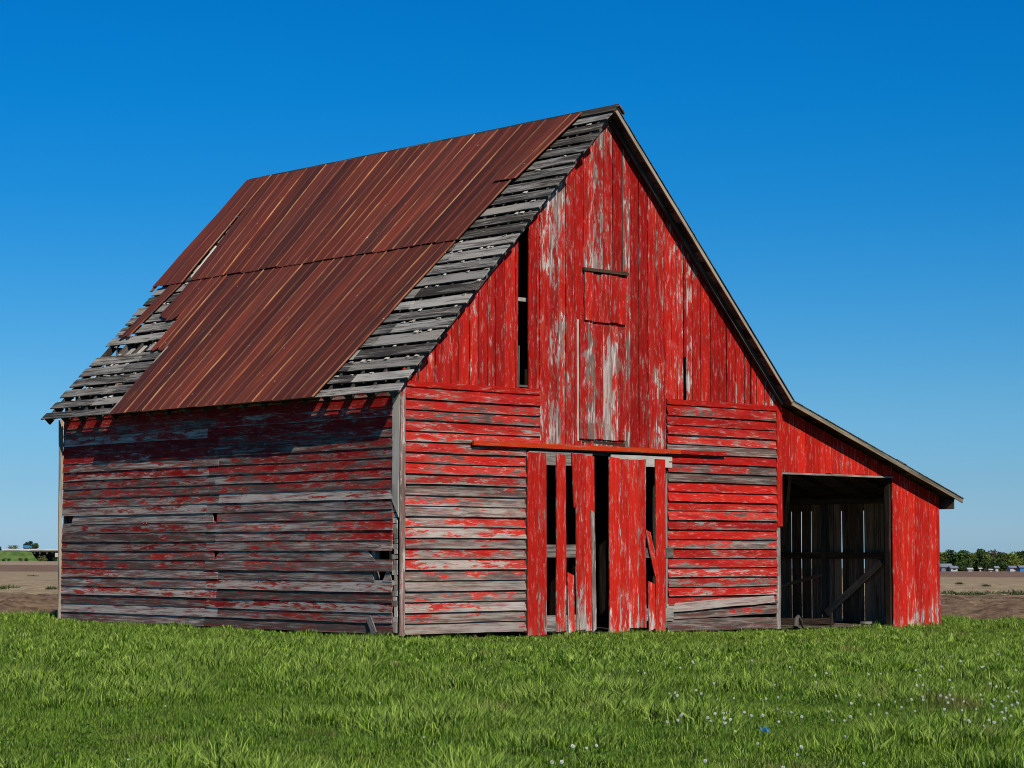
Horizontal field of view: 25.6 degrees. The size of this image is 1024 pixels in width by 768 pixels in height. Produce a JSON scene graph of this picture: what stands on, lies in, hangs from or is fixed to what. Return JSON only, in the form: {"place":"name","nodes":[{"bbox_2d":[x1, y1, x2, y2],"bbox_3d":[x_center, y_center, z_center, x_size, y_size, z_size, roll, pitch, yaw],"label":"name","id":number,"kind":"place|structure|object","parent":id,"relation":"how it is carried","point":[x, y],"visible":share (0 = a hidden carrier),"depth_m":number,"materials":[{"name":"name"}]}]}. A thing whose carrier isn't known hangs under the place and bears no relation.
{"place":"outdoors","nodes":[
{"label":"outdoors","id":0,"kind":"place"},
{"bbox_2d":[0,550,57,560],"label":"road bank","id":1,"kind":"structure","parent":0,"point":[13,555],"depth_m":1484.90,"materials":[{"name":"green plant"}]},
{"bbox_2d":[8,545,19,548],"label":"tree","id":2,"kind":"object","parent":1,"relation":"on","point":[13,547],"visible":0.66,"depth_m":1589.18,"materials":[{"name":"green plant"}]},
{"bbox_2d":[0,583,1023,619],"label":"tilled soil","id":3,"kind":"structure","parent":0,"point":[34,597],"depth_m":75.52,"materials":[{"name":"brown soil"}]},
{"bbox_2d":[1,583,20,587],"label":"weed clump","id":4,"kind":"object","parent":3,"relation":"on","point":[9,585],"visible":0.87,"depth_m":103.67,"materials":[{"name":"green plant"}]},
{"bbox_2d":[45,585,57,589],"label":"weed clump","id":5,"kind":"object","parent":3,"relation":"on","point":[52,588],"visible":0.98,"depth_m":98.48,"materials":[{"name":"green plant"}]},
{"bbox_2d":[940,590,956,593],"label":"weed clump","id":6,"kind":"object","parent":3,"relation":"on","point":[950,592],"visible":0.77,"depth_m":90.39,"materials":[{"name":"green plant"}]},
{"bbox_2d":[943,591,985,594],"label":"weed clump","id":7,"kind":"object","parent":3,"relation":"on","point":[960,593],"visible":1,"depth_m":87.43,"materials":[{"name":"green plant"}]},
{"bbox_2d":[958,590,986,594],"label":"weed clump","id":8,"kind":"object","parent":3,"relation":"on","point":[973,593],"visible":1,"depth_m":87.52,"materials":[{"name":"green plant"}]},
{"bbox_2d":[976,590,1015,593],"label":"weed clump","id":9,"kind":"object","parent":3,"relation":"on","point":[988,592],"visible":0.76,"depth_m":90.57,"materials":[{"name":"green plant"}]},
{"bbox_2d":[1005,590,1023,594],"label":"weed clump","id":10,"kind":"object","parent":3,"relation":"on","point":[1013,593],"visible":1,"depth_m":87.60,"materials":[{"name":"green plant"}]},
{"bbox_2d":[0,561,1023,585],"bbox_3d":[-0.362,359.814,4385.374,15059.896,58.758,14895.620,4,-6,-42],"label":"field","id":11,"kind":"structure","parent":0,"point":[21,571],"depth_m":220.10,"materials":[{"name":"soil"}]},
{"bbox_2d":[2,549,57,560],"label":"overpass bridge","id":12,"kind":"structure","parent":11,"relation":"on","point":[49,554],"depth_m":1495.80,"materials":[{"name":"concrete"}]},
{"bbox_2d":[37,555,47,560],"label":"bush","id":13,"kind":"object","parent":11,"relation":"on","point":[40,559],"visible":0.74,"depth_m":1459.66,"materials":[{"name":"green plant"}]},
{"bbox_2d":[940,552,946,563],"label":"tree","id":14,"kind":"object","parent":11,"relation":"on","point":[942,555],"visible":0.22,"depth_m":824.00,"materials":[{"name":"green plant"}]},
{"bbox_2d":[940,564,952,570],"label":"house","id":15,"kind":"structure","parent":11,"relation":"on","point":[944,567],"depth_m":772.51,"materials":[{"name":"white"}]},
{"bbox_2d":[944,549,957,565],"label":"tree","id":16,"kind":"object","parent":11,"relation":"on","point":[950,557],"visible":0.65,"depth_m":810.68,"materials":[{"name":"green plant"}]},
{"bbox_2d":[948,566,958,570],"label":"house","id":17,"kind":"structure","parent":11,"relation":"on","point":[952,568],"depth_m":769.61,"materials":[{"name":"white paint"}]},
{"bbox_2d":[954,562,966,570],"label":"bush","id":18,"kind":"object","parent":11,"relation":"on","point":[959,568],"visible":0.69,"depth_m":788.70,"materials":[{"name":"green plant"}]},
{"bbox_2d":[954,550,974,570],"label":"tree","id":19,"kind":"object","parent":11,"relation":"on","point":[961,554],"visible":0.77,"depth_m":797.18,"materials":[{"name":"green plant"}]},
{"bbox_2d":[961,563,972,570],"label":"bush","id":20,"kind":"object","parent":11,"relation":"on","point":[966,564],"visible":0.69,"depth_m":788.97,"materials":[{"name":"green plant"}]},
{"bbox_2d":[969,552,976,570],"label":"tree","id":21,"kind":"object","parent":11,"relation":"on","point":[972,554],"visible":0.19,"depth_m":821.56,"materials":[{"name":"green plant"}]},
{"bbox_2d":[971,548,992,570],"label":"tree","id":22,"kind":"object","parent":11,"relation":"on","point":[979,553],"visible":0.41,"depth_m":809.31,"materials":[{"name":"green plant"}]},
{"bbox_2d":[977,559,993,570],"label":"bush","id":23,"kind":"object","parent":11,"relation":"on","point":[982,564],"visible":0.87,"depth_m":788.82,"materials":[{"name":"green plant"}]},
{"bbox_2d":[980,552,992,562],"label":"tree","id":24,"kind":"object","parent":11,"relation":"on","point":[985,556],"visible":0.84,"depth_m":795.67,"materials":[{"name":"green plant"}]},
{"bbox_2d":[988,562,998,570],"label":"bush","id":25,"kind":"object","parent":11,"relation":"on","point":[993,565],"visible":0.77,"depth_m":788.87,"materials":[{"name":"green plant"}]},
{"bbox_2d":[987,549,1000,570],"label":"tree","id":26,"kind":"object","parent":11,"relation":"on","point":[993,553],"visible":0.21,"depth_m":832.11,"materials":[{"name":"green plant"}]},
{"bbox_2d":[993,552,1004,570],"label":"tree","id":27,"kind":"object","parent":11,"relation":"on","point":[999,557],"visible":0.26,"depth_m":819.78,"materials":[{"name":"green plant"}]},
{"bbox_2d":[993,560,1007,570],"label":"bush","id":28,"kind":"object","parent":11,"relation":"on","point":[1001,565],"visible":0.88,"depth_m":788.58,"materials":[{"name":"green plant"}]},
{"bbox_2d":[1000,553,1015,570],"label":"tree","id":29,"kind":"object","parent":11,"relation":"on","point":[1004,558],"visible":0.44,"depth_m":806.67,"materials":[{"name":"green plant"}]},
{"bbox_2d":[1006,566,1018,570],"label":"long building","id":30,"kind":"structure","parent":11,"relation":"on","point":[1012,568],"depth_m":767.44,"materials":[{"name":"white paint"}]},
{"bbox_2d":[1006,551,1023,565],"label":"tree","id":31,"kind":"object","parent":11,"relation":"on","point":[1013,560],"visible":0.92,"depth_m":793.38,"materials":[{"name":"green plant"}]},
{"bbox_2d":[1017,565,1023,570],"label":"shed","id":32,"kind":"structure","parent":11,"relation":"on","point":[1021,567],"depth_m":765.79,"materials":[{"name":"blue paint"}]},
{"bbox_2d":[0,606,1023,767],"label":"lawn ground","id":33,"kind":"structure","parent":0,"point":[566,753],"depth_m":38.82,"materials":[{"name":"green plant"}]},
{"bbox_2d":[366,615,376,634],"bbox_3d":[-2.482,4.272,39.791,0.050,0.365,0.343,2,-5,-29],"label":"loose plank","id":34,"kind":"object","parent":33,"relation":"on","point":[370,623],"visible":0.91,"depth_m":39.78,"materials":[{"name":"grey wood"}]},
{"bbox_2d":[41,104,963,635],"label":"barn","id":35,"kind":"structure","parent":33,"relation":"on","point":[525,376],"depth_m":43.83,"materials":[{"name":"wood"}]},
{"bbox_2d":[527,451,596,635],"bbox_3d":[0.924,2.962,42.009,1.759,3.407,0.085,4,-6,-42],"label":"sliding door","id":36,"kind":"structure","parent":35,"relation":"in","point":[538,621],"depth_m":42.00,"materials":[{"name":"red wood"}]},
{"bbox_2d":[577,319,625,445],"bbox_3d":[1.718,-0.011,43.001,1.317,2.368,0.054,4,-6,-42],"label":"loft door","id":37,"kind":"structure","parent":35,"relation":"in","point":[601,349],"depth_m":42.96,"materials":[{"name":"red wood"}]},
{"bbox_2d":[608,454,673,632],"bbox_3d":[2.505,3.081,43.458,1.795,3.413,0.085,4,-6,-42],"label":"sliding door","id":38,"kind":"structure","parent":35,"relation":"in","point":[628,552],"depth_m":43.32,"materials":[{"name":"red wood"}]},
{"bbox_2d":[0,692,1023,757],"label":"clover","id":39,"kind":"object","parent":33,"relation":"on","point":[340,727],"visible":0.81,"depth_m":19.21,"materials":[{"name":"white plant"}]},
{"bbox_2d":[759,726,770,731],"bbox_3d":[2.191,2.989,19.499,0.087,0.062,0.077,4,-6,-42],"label":"plastic scrap","id":40,"kind":"object","parent":33,"relation":"on","point":[764,729],"visible":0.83,"depth_m":19.49,"materials":[{"name":"blue plastic"}]},
{"bbox_2d":[793,615,803,628],"bbox_3d":[5.887,4.881,46.263,0.110,0.285,0.650,-1,-5,20],"label":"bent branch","id":41,"kind":"object","parent":33,"relation":"on","point":[797,619],"visible":1,"depth_m":46.06,"materials":[{"name":"grey wood"}]},
{"bbox_2d":[0,0,1023,567],"label":"sky","id":42,"kind":"structure","parent":0,"point":[850,172],"materials":[{"name":"blue"}]},
{"bbox_2d":[166,614,892,636],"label":"barn floor","id":43,"kind":"structure","parent":0,"point":[602,625],"depth_m":43.88,"materials":[{"name":"brown soil"}]},
{"bbox_2d":[781,618,834,624],"bbox_3d":[6.253,5.066,48.046,0.102,0.185,2.112,-4,-6,42],"label":"fallen board","id":44,"kind":"object","parent":43,"relation":"on","point":[809,621],"visible":0.7,"depth_m":48.15,"materials":[{"name":"wood"}]},
{"bbox_2d":[829,612,832,626],"bbox_3d":[6.736,4.973,47.539,0.060,0.303,0.057,4,-6,-42],"label":"wooden stake","id":45,"kind":"object","parent":43,"relation":"on","point":[831,617],"visible":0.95,"depth_m":47.53,"materials":[{"name":"grey wood"}]},
{"bbox_2d":[860,621,871,623],"bbox_3d":[7.630,5.136,48.501,0.060,0.067,0.463,-3,-5,35],"label":"fallen board","id":46,"kind":"object","parent":43,"relation":"on","point":[864,622],"visible":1,"depth_m":48.40,"materials":[{"name":"grey wood"}]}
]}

